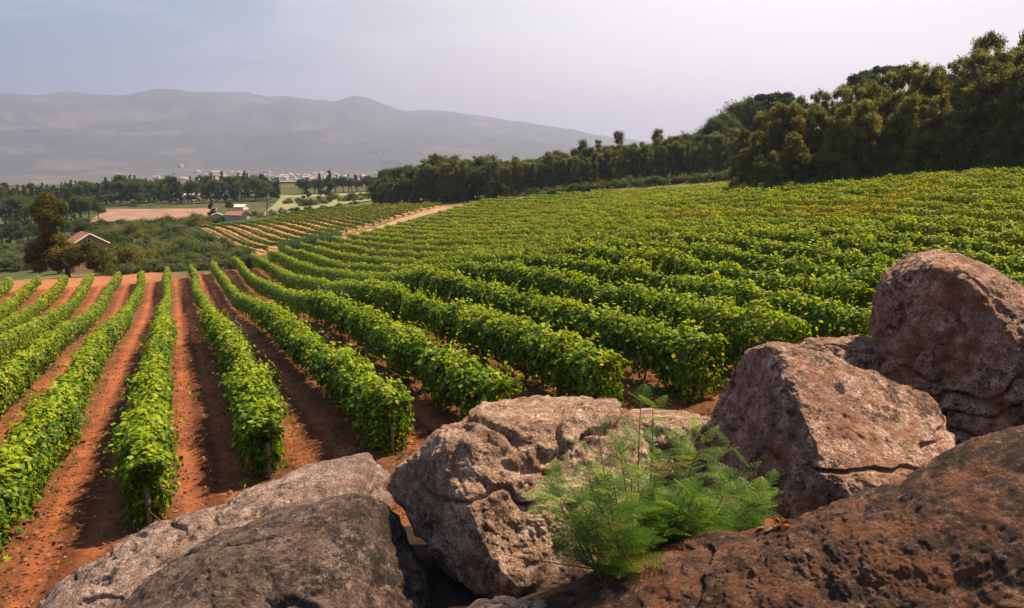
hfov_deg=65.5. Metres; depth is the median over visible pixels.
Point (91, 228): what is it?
shrub
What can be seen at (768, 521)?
dead leaves
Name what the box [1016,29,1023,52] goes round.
acacia tree
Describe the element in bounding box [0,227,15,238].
broadleaf tree
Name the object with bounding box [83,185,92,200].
pine tree
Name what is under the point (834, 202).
vine hedge
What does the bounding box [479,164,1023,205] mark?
vine hedge
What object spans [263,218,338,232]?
vine hedge
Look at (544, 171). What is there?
eucalyptus tree
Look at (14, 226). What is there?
broadleaf tree
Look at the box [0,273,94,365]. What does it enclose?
vine hedge
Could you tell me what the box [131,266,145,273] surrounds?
shrub
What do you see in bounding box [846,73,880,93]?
umbrella pine
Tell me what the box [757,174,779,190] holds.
shrub
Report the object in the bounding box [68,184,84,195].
forest tree
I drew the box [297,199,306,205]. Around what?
shrub
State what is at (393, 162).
hall
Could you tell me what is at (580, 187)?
shrub
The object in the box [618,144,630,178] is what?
eucalyptus tree
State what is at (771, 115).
acacia tree
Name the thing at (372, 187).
broadleaf tree
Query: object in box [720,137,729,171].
eucalyptus tree
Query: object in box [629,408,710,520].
boulder
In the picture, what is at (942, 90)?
acacia tree
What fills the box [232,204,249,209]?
farmhouse
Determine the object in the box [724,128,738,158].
eucalyptus tree
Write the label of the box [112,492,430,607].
boulder
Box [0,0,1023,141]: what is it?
sky
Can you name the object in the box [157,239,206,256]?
shrub
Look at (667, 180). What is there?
shrub
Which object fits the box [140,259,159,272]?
shrub
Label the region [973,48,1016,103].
acacia tree
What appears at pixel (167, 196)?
forest tree
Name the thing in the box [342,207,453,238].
dirt track
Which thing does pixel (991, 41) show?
acacia tree
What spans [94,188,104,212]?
pine tree
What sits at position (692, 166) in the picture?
eucalyptus tree
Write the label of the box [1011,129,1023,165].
acacia tree
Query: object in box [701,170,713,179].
shrub
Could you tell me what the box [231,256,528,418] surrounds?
vine hedge
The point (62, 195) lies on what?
forest tree
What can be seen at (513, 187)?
eucalyptus tree
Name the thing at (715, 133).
eucalyptus tree
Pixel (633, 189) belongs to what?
vine hedge
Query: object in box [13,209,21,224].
pine tree
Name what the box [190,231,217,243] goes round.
shrub
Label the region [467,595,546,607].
boulder
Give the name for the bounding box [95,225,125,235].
shrub
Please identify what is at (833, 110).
acacia tree
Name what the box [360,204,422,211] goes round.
vine hedge
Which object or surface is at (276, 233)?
vine hedge
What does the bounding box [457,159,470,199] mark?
broadleaf tree
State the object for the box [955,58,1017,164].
acacia tree
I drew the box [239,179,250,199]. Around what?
forest tree
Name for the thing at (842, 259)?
vine hedge
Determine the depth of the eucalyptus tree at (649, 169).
178.15 m
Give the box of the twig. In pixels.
[497,552,600,569]
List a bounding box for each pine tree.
[1,216,6,228]
[5,205,14,226]
[5,229,17,243]
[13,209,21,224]
[21,185,29,196]
[22,208,31,225]
[27,185,36,199]
[52,185,59,199]
[63,211,69,221]
[65,191,70,202]
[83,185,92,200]
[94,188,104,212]
[207,193,216,214]
[301,177,311,198]
[316,173,325,196]
[324,170,334,195]
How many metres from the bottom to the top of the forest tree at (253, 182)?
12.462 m
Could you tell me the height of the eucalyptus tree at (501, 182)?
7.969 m
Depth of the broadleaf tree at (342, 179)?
423.99 m
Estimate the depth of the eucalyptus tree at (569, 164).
190.92 m
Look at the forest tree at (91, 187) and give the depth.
394.17 m
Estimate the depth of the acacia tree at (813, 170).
80.69 m
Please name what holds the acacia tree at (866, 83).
on the ground
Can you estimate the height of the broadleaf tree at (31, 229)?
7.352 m
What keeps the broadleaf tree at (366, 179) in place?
on the ground
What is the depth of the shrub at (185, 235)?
152.21 m
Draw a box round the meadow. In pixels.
[258,192,370,216]
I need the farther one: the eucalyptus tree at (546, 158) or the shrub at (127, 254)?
the eucalyptus tree at (546, 158)
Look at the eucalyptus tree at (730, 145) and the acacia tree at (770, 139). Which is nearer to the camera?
the acacia tree at (770, 139)
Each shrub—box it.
[0,243,14,254]
[0,243,21,258]
[0,244,18,256]
[0,251,24,270]
[1,254,31,271]
[14,237,34,245]
[17,246,27,256]
[77,224,100,232]
[83,225,105,232]
[90,264,110,274]
[92,229,103,236]
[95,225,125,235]
[95,232,116,238]
[98,234,116,246]
[103,263,134,274]
[104,221,151,238]
[107,219,128,229]
[107,242,116,249]
[108,239,148,252]
[108,243,140,257]
[109,243,165,265]
[113,233,143,246]
[115,218,152,228]
[130,233,155,244]
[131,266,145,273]
[133,258,151,266]
[134,245,156,254]
[140,241,171,252]
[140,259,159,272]
[141,225,159,235]
[143,219,179,229]
[144,248,177,258]
[144,259,161,272]
[149,217,182,223]
[150,234,200,253]
[152,223,186,237]
[154,234,180,243]
[154,262,169,271]
[155,216,184,221]
[156,256,191,271]
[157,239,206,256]
[159,263,183,271]
[165,251,205,260]
[169,231,199,243]
[174,227,216,239]
[175,259,196,270]
[179,224,194,234]
[181,215,212,226]
[183,234,208,241]
[185,213,215,226]
[185,227,217,239]
[187,244,206,253]
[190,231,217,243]
[196,252,216,264]
[196,262,210,270]
[198,233,240,254]
[202,248,226,257]
[207,258,233,269]
[212,215,225,221]
[212,254,226,259]
[218,242,243,253]
[224,246,257,256]
[225,256,254,267]
[226,248,247,259]
[239,254,266,265]
[250,211,264,217]
[268,209,276,215]
[277,207,288,213]
[282,197,294,203]
[287,207,300,211]
[293,197,303,202]
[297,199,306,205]
[301,198,319,205]
[313,194,329,203]
[316,196,334,201]
[327,192,340,199]
[336,195,346,200]
[345,191,359,200]
[357,193,370,199]
[522,190,536,196]
[524,186,543,195]
[536,186,552,196]
[548,185,561,194]
[558,186,572,192]
[566,182,581,191]
[570,181,589,190]
[581,182,589,191]
[588,180,609,189]
[600,184,611,189]
[604,178,619,188]
[620,175,633,187]
[631,179,641,185]
[632,177,644,185]
[636,176,656,185]
[644,175,662,185]
[662,175,676,184]
[670,172,686,183]
[687,172,703,182]
[691,175,710,182]
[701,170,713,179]
[706,172,725,180]
[716,169,729,180]
[731,182,747,192]
[743,181,765,190]
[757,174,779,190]
[767,181,790,191]
[809,172,835,186]
[812,167,855,183]
[870,170,885,178]
[886,162,917,177]
[920,160,973,178]
[969,158,1001,172]
[976,153,1021,175]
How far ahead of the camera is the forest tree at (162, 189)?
397.17 m
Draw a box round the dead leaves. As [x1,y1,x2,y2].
[697,496,791,530]
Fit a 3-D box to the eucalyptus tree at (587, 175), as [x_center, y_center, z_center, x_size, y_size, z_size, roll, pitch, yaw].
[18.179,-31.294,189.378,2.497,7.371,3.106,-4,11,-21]
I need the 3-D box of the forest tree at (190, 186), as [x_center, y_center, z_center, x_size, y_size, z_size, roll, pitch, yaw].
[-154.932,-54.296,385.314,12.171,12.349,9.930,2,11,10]
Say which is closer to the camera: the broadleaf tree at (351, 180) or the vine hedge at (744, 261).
the vine hedge at (744, 261)
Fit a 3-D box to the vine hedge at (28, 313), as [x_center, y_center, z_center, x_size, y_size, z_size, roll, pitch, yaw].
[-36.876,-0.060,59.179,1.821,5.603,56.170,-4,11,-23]
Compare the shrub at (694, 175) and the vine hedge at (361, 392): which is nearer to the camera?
the vine hedge at (361, 392)
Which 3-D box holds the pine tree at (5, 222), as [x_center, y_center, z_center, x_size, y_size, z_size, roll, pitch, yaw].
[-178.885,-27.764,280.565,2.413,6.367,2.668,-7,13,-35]
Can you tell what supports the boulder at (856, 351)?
on the ground
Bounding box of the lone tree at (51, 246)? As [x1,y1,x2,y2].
[21,189,112,276]
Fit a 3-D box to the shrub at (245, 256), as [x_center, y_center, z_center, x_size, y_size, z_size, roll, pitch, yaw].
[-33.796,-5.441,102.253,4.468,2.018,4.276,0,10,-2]
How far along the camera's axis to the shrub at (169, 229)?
180.55 m
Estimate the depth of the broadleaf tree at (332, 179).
423.71 m
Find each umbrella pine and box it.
[256,190,276,216]
[754,91,796,110]
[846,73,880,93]
[859,66,903,89]
[863,64,913,76]
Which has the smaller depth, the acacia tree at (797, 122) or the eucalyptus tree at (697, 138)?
the acacia tree at (797, 122)
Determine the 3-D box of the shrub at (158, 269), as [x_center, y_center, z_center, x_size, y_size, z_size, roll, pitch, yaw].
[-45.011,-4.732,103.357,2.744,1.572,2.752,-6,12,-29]
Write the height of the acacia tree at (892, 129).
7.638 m
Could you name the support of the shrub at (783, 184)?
on the ground
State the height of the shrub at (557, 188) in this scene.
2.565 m
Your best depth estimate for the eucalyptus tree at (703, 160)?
169.17 m
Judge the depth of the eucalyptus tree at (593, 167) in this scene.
190.31 m
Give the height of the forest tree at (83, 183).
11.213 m
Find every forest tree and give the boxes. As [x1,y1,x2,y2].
[0,182,9,187]
[15,184,21,196]
[41,187,54,193]
[58,186,67,193]
[60,188,65,200]
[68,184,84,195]
[80,180,89,185]
[81,182,100,203]
[94,182,103,201]
[100,190,110,204]
[101,177,109,203]
[107,180,131,202]
[109,187,115,204]
[111,173,131,182]
[122,180,146,204]
[141,179,157,201]
[150,185,166,201]
[156,183,163,202]
[160,175,178,194]
[166,185,171,203]
[167,178,174,198]
[172,177,181,198]
[175,181,183,202]
[178,179,202,202]
[198,184,211,199]
[199,174,212,181]
[204,179,226,201]
[211,182,219,201]
[221,175,238,196]
[221,183,228,201]
[226,181,243,201]
[230,185,236,201]
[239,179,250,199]
[240,175,250,196]
[243,177,262,200]
[257,181,274,190]
[272,177,280,199]
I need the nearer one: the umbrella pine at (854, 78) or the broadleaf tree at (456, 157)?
the umbrella pine at (854, 78)
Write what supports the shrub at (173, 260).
on the ground
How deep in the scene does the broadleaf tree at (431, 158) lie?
219.47 m
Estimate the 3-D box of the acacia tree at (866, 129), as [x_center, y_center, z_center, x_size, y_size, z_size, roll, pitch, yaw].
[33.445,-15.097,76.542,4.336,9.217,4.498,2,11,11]
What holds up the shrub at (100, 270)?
on the ground
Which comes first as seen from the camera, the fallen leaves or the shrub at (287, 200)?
the fallen leaves
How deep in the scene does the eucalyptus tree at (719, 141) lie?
166.23 m
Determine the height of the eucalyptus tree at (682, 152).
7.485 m
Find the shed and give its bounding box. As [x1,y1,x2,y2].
[211,213,222,222]
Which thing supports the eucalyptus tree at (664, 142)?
on the ground
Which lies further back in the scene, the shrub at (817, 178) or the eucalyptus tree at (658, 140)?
the eucalyptus tree at (658, 140)
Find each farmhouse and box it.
[65,231,109,272]
[224,211,251,221]
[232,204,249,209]
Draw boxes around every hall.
[367,150,380,154]
[381,160,404,163]
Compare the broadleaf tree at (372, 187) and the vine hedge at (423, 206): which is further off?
the broadleaf tree at (372, 187)
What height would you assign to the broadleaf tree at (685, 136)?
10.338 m
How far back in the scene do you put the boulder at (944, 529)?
3.78 m
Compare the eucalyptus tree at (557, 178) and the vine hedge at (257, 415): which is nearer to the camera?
the vine hedge at (257, 415)
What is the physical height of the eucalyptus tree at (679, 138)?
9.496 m
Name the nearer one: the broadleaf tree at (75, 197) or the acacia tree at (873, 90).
the acacia tree at (873, 90)
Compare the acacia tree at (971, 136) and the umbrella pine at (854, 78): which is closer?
the acacia tree at (971, 136)
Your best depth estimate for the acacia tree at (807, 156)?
80.80 m
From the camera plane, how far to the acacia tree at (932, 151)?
73.69 m
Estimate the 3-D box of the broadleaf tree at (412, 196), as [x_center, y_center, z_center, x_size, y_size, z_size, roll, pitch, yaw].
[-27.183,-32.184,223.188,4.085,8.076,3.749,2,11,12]
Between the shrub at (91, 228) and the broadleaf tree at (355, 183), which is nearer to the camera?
the shrub at (91, 228)
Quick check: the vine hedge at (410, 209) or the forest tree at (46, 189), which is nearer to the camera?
the vine hedge at (410, 209)
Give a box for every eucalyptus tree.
[472,156,481,198]
[477,166,488,197]
[479,156,489,197]
[482,159,493,197]
[489,160,500,198]
[497,167,506,196]
[500,160,512,195]
[508,159,520,196]
[511,156,519,191]
[515,164,523,195]
[520,161,530,192]
[529,162,539,189]
[536,163,543,189]
[537,157,544,187]
[540,161,549,190]
[542,151,552,187]
[543,153,557,189]
[552,160,561,186]
[555,155,564,183]
[558,157,569,187]
[559,152,571,184]
[565,157,573,187]
[569,155,581,184]
[570,147,577,159]
[576,139,588,158]
[578,156,585,184]
[579,146,589,181]
[584,146,595,182]
[584,157,592,183]
[590,151,600,182]
[595,140,602,149]
[595,154,605,182]
[598,145,606,175]
[603,149,611,182]
[604,146,612,181]
[607,150,618,178]
[613,130,624,156]
[614,153,623,181]
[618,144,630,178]
[627,147,637,180]
[630,142,640,179]
[633,148,642,179]
[638,144,650,177]
[645,149,656,177]
[650,127,664,149]
[650,145,662,176]
[653,136,663,175]
[657,146,667,177]
[661,139,668,160]
[664,144,675,176]
[665,134,676,176]
[670,141,681,176]
[674,135,682,172]
[676,143,685,174]
[681,141,692,175]
[685,134,696,172]
[689,133,702,169]
[689,142,699,174]
[694,141,704,173]
[699,134,706,168]
[699,134,712,172]
[705,134,719,171]
[711,131,718,169]
[711,134,726,172]
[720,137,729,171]
[723,136,734,170]
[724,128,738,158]
[729,129,740,157]
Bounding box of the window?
[82,238,91,244]
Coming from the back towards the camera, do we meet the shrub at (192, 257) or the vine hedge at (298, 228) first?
the vine hedge at (298, 228)
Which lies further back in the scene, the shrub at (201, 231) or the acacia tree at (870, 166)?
the shrub at (201, 231)
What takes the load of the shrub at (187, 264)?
on the ground
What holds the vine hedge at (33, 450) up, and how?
on the ground
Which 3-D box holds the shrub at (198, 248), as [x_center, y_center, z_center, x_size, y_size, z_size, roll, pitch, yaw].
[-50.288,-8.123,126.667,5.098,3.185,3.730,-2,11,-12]
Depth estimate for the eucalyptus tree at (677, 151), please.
174.24 m
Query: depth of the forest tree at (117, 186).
394.05 m
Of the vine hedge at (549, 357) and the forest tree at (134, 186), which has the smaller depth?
the vine hedge at (549, 357)
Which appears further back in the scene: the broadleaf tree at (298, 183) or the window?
the broadleaf tree at (298, 183)
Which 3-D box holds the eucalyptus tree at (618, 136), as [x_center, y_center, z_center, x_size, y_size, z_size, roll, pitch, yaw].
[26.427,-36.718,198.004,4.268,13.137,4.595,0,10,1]
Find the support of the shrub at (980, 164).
on the ground
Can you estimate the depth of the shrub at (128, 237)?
165.61 m
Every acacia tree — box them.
[726,127,750,187]
[732,147,751,186]
[741,130,767,185]
[741,179,748,186]
[747,111,768,154]
[747,155,766,184]
[758,150,782,184]
[760,102,794,184]
[765,101,781,157]
[774,101,806,182]
[775,131,810,185]
[788,95,808,132]
[790,146,816,182]
[801,103,827,172]
[804,88,832,145]
[806,152,821,180]
[814,114,844,177]
[820,102,840,171]
[820,103,863,177]
[827,83,851,124]
[837,83,868,128]
[837,98,882,179]
[856,77,877,102]
[860,82,888,125]
[864,129,890,174]
[869,96,895,146]
[872,111,914,174]
[873,69,904,105]
[881,91,931,174]
[885,88,908,144]
[897,60,921,90]
[899,62,942,138]
[912,93,964,170]
[912,130,941,169]
[916,69,950,114]
[929,63,952,81]
[939,80,992,167]
[941,78,964,163]
[946,55,970,92]
[947,47,994,129]
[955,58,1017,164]
[965,29,1007,78]
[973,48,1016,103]
[980,63,1023,164]
[1009,45,1023,67]
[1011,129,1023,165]
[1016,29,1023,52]
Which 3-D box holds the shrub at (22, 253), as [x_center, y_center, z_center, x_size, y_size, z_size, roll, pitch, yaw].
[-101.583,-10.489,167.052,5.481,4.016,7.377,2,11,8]
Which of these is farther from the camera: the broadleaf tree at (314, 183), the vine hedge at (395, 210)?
the broadleaf tree at (314, 183)
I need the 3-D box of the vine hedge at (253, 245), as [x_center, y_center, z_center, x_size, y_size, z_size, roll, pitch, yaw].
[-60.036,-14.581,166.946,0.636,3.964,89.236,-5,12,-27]
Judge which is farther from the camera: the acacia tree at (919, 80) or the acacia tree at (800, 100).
the acacia tree at (800, 100)
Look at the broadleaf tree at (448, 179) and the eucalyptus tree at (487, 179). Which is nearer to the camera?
the eucalyptus tree at (487, 179)
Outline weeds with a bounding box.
[0,316,666,562]
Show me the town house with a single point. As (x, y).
(284, 178)
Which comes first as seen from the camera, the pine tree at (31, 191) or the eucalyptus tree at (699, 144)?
the eucalyptus tree at (699, 144)
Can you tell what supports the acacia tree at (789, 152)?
on the ground
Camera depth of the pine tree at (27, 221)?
266.71 m
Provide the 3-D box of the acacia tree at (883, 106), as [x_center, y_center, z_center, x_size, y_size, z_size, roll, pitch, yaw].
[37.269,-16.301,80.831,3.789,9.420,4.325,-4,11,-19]
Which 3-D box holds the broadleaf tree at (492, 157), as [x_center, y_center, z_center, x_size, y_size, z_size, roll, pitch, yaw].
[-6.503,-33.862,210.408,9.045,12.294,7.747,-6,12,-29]
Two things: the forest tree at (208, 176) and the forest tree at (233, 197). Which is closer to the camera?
the forest tree at (233, 197)
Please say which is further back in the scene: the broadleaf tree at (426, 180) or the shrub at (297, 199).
the shrub at (297, 199)
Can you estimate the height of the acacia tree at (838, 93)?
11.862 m
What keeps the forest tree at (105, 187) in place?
on the ground
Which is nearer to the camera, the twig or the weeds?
the twig
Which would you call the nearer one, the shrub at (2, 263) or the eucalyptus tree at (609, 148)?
the shrub at (2, 263)
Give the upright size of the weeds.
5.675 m
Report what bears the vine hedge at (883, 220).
on the ground
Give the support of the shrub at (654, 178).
on the ground
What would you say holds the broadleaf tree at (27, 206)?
on the ground
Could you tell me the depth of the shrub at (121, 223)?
208.79 m
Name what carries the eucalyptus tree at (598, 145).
on the ground
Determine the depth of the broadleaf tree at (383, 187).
230.72 m
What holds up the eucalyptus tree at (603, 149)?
on the ground
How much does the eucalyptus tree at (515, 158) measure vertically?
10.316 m
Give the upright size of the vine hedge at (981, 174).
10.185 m
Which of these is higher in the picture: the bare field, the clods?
the bare field
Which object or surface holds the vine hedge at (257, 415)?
on the ground
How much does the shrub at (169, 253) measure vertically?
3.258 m
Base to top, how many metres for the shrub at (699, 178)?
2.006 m
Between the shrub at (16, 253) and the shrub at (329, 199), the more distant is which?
the shrub at (329, 199)
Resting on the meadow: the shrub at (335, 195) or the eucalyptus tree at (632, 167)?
the shrub at (335, 195)
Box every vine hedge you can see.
[0,270,145,569]
[0,271,122,419]
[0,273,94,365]
[0,275,42,319]
[0,275,68,334]
[0,277,14,298]
[97,266,191,527]
[187,265,303,482]
[194,226,255,252]
[199,224,268,251]
[207,260,414,456]
[210,223,279,245]
[221,222,289,241]
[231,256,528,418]
[233,221,301,239]
[244,220,315,237]
[249,253,633,405]
[256,219,327,234]
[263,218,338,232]
[266,250,730,403]
[270,216,347,231]
[277,214,357,229]
[283,245,822,371]
[285,212,365,227]
[291,210,374,225]
[297,209,381,222]
[298,242,871,343]
[307,208,389,220]
[315,235,874,332]
[318,207,396,218]
[328,206,404,216]
[331,230,893,307]
[339,205,410,214]
[346,224,1023,288]
[349,205,417,212]
[359,218,1023,279]
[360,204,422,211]
[372,216,1023,276]
[376,203,429,209]
[384,211,1023,250]
[396,206,1023,247]
[397,202,434,207]
[407,202,1023,231]
[417,194,1023,226]
[423,201,441,206]
[428,190,1023,221]
[437,180,1023,218]
[447,177,1023,217]
[453,174,1023,212]
[463,169,1023,210]
[468,166,1023,206]
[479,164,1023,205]
[497,165,997,202]
[525,183,729,199]
[557,181,727,197]
[590,180,729,195]
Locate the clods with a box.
[0,321,697,606]
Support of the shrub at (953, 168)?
on the ground
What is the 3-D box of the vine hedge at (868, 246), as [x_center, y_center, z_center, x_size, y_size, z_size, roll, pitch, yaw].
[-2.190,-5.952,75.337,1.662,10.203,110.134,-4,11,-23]
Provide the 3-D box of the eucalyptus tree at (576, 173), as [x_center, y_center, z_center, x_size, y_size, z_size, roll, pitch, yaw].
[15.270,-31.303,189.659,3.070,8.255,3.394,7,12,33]
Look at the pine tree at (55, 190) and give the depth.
345.15 m
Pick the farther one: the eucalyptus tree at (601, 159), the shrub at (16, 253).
the eucalyptus tree at (601, 159)
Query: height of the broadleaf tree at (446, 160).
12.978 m
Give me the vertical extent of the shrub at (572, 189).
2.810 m
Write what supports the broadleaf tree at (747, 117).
on the ground
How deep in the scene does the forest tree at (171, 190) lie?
394.11 m
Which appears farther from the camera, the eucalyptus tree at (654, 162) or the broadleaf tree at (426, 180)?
the broadleaf tree at (426, 180)
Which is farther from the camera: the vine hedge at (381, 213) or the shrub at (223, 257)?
the vine hedge at (381, 213)
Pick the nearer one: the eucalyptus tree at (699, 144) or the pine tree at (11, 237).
the eucalyptus tree at (699, 144)
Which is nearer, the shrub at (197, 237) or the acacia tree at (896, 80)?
the acacia tree at (896, 80)
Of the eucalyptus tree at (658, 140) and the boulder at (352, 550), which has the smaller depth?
the boulder at (352, 550)
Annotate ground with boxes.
[0,88,1022,607]
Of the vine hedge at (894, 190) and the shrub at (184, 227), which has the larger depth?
the shrub at (184, 227)
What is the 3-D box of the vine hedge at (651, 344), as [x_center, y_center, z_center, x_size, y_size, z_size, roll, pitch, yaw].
[-13.661,-2.651,62.581,2.100,9.765,94.147,-4,11,-23]
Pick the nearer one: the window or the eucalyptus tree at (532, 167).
the window
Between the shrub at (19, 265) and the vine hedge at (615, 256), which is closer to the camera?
the vine hedge at (615, 256)
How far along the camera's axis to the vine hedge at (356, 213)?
184.99 m
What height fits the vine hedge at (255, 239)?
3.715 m
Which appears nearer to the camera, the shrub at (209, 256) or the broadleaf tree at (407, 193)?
the shrub at (209, 256)
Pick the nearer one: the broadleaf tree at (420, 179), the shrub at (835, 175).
the shrub at (835, 175)
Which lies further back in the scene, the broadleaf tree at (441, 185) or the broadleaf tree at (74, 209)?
the broadleaf tree at (74, 209)
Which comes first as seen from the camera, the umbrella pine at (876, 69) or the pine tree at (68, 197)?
the umbrella pine at (876, 69)
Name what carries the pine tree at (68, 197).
on the ground
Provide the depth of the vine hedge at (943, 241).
39.62 m
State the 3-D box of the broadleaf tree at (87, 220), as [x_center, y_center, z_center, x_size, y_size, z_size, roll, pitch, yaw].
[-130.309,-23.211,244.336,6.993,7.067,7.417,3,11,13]
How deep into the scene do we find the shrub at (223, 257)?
108.45 m
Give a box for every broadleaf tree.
[0,196,14,220]
[0,202,8,212]
[0,220,30,236]
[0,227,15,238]
[2,195,27,216]
[8,230,20,242]
[11,194,33,220]
[18,222,40,237]
[21,203,31,222]
[58,219,75,233]
[67,194,89,216]
[67,203,84,214]
[72,217,100,226]
[73,220,93,230]
[74,196,102,217]
[91,205,106,218]
[94,218,109,226]
[107,193,118,204]
[113,192,125,203]
[133,192,144,205]
[199,193,206,202]
[225,200,233,210]
[295,179,304,193]
[299,179,309,187]
[308,178,317,185]
[308,180,317,192]
[331,177,341,192]
[332,177,340,185]
[337,176,347,191]
[342,180,352,191]
[344,178,354,190]
[352,180,360,191]
[362,174,374,184]
[367,183,377,203]
[368,193,377,203]
[374,179,383,203]
[375,182,389,203]
[376,165,397,182]
[376,167,390,183]
[380,176,391,203]
[384,179,394,203]
[393,163,414,181]
[393,179,400,203]
[397,174,408,202]
[402,165,423,191]
[402,178,416,202]
[403,166,411,201]
[408,175,420,202]
[415,168,424,200]
[418,158,427,198]
[421,163,431,200]
[423,153,448,177]
[427,152,441,200]
[428,165,438,201]
[431,163,448,200]
[434,156,445,196]
[434,167,442,201]
[436,155,460,165]
[436,162,451,201]
[442,158,461,201]
[449,155,459,166]
[452,161,465,201]
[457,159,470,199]
[457,161,479,198]
[457,164,476,199]
[460,158,475,197]
[464,165,486,199]
[482,153,503,196]
[679,130,696,153]
[699,116,727,135]
[711,110,749,129]
[713,108,743,136]
[722,99,754,129]
[741,93,765,123]
[741,99,768,129]
[748,107,768,129]
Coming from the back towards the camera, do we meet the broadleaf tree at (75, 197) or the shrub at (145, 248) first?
the broadleaf tree at (75, 197)
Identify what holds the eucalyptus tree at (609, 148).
on the ground
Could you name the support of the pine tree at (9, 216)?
on the ground
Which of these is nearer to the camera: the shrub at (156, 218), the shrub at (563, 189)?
the shrub at (563, 189)
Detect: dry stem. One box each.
[152,513,176,555]
[161,488,223,535]
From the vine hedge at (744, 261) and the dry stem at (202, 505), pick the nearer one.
the dry stem at (202, 505)
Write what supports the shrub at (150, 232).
on the ground
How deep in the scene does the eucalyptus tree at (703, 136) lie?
175.77 m
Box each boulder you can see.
[35,452,391,607]
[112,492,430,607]
[386,395,652,598]
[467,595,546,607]
[517,425,1023,607]
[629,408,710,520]
[703,341,955,530]
[794,335,884,371]
[869,249,1023,444]
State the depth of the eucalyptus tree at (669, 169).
174.40 m
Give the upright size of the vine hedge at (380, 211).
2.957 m
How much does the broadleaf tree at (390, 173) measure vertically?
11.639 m
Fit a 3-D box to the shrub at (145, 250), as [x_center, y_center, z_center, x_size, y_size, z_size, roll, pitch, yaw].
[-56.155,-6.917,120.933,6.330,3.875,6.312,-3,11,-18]
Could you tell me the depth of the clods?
19.76 m
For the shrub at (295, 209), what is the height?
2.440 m
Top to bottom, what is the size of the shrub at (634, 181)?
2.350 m
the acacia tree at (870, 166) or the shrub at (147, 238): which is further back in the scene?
the shrub at (147, 238)
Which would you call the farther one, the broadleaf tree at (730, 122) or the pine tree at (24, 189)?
the pine tree at (24, 189)
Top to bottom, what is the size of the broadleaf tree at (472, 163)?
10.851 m
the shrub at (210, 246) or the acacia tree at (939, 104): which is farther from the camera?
the shrub at (210, 246)
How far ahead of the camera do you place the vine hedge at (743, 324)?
25.50 m
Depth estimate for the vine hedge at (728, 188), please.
93.94 m
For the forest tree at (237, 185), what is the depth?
384.02 m
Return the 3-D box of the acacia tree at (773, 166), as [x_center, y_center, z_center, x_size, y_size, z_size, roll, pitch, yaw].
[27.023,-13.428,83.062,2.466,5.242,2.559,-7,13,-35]
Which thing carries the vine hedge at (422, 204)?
on the ground
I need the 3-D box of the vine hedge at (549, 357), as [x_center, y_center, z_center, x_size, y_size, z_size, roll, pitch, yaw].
[-15.816,-2.199,60.837,2.141,9.473,92.148,-4,11,-23]
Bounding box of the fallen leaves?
[0,322,711,607]
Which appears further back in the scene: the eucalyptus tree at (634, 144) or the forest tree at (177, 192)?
the forest tree at (177, 192)
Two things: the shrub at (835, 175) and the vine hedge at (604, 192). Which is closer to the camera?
the shrub at (835, 175)
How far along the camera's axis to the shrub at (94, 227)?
222.40 m
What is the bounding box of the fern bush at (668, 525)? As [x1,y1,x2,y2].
[521,383,783,581]
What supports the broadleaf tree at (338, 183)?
on the ground
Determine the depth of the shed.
259.69 m
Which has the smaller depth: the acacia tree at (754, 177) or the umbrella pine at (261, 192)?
the acacia tree at (754, 177)
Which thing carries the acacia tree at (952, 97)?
on the ground
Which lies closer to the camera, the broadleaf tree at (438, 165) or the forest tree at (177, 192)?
the broadleaf tree at (438, 165)
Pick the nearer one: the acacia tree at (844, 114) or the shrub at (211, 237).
the acacia tree at (844, 114)
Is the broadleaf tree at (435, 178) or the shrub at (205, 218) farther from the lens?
the shrub at (205, 218)
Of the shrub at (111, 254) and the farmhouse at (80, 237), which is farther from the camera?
the farmhouse at (80, 237)
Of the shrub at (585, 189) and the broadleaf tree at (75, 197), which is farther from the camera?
the broadleaf tree at (75, 197)
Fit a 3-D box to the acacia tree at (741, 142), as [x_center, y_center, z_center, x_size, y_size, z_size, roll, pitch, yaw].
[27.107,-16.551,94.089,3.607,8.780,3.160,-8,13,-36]
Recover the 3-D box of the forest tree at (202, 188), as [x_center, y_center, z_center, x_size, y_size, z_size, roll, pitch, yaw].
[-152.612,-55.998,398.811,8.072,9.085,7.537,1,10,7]
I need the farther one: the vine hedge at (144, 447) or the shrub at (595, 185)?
the shrub at (595, 185)
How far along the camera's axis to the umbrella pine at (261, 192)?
247.43 m
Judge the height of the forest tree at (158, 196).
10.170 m
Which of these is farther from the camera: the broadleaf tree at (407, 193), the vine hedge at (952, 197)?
the broadleaf tree at (407, 193)
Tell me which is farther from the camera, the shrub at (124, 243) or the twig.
the shrub at (124, 243)
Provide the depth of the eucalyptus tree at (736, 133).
163.19 m
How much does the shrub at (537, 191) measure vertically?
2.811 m
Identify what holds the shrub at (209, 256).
on the ground
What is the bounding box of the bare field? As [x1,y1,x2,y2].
[90,208,216,221]
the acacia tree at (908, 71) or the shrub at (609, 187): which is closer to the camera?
the acacia tree at (908, 71)
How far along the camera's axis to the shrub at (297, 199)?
351.78 m
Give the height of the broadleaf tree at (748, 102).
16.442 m
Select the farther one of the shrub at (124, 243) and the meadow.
the meadow
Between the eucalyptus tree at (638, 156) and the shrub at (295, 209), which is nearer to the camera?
the eucalyptus tree at (638, 156)
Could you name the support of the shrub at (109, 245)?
on the ground
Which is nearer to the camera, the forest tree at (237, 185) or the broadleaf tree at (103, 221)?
the broadleaf tree at (103, 221)
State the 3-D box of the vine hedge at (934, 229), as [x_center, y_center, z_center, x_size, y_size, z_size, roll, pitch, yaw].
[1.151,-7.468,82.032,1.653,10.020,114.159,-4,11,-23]
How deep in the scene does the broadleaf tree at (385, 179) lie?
236.72 m

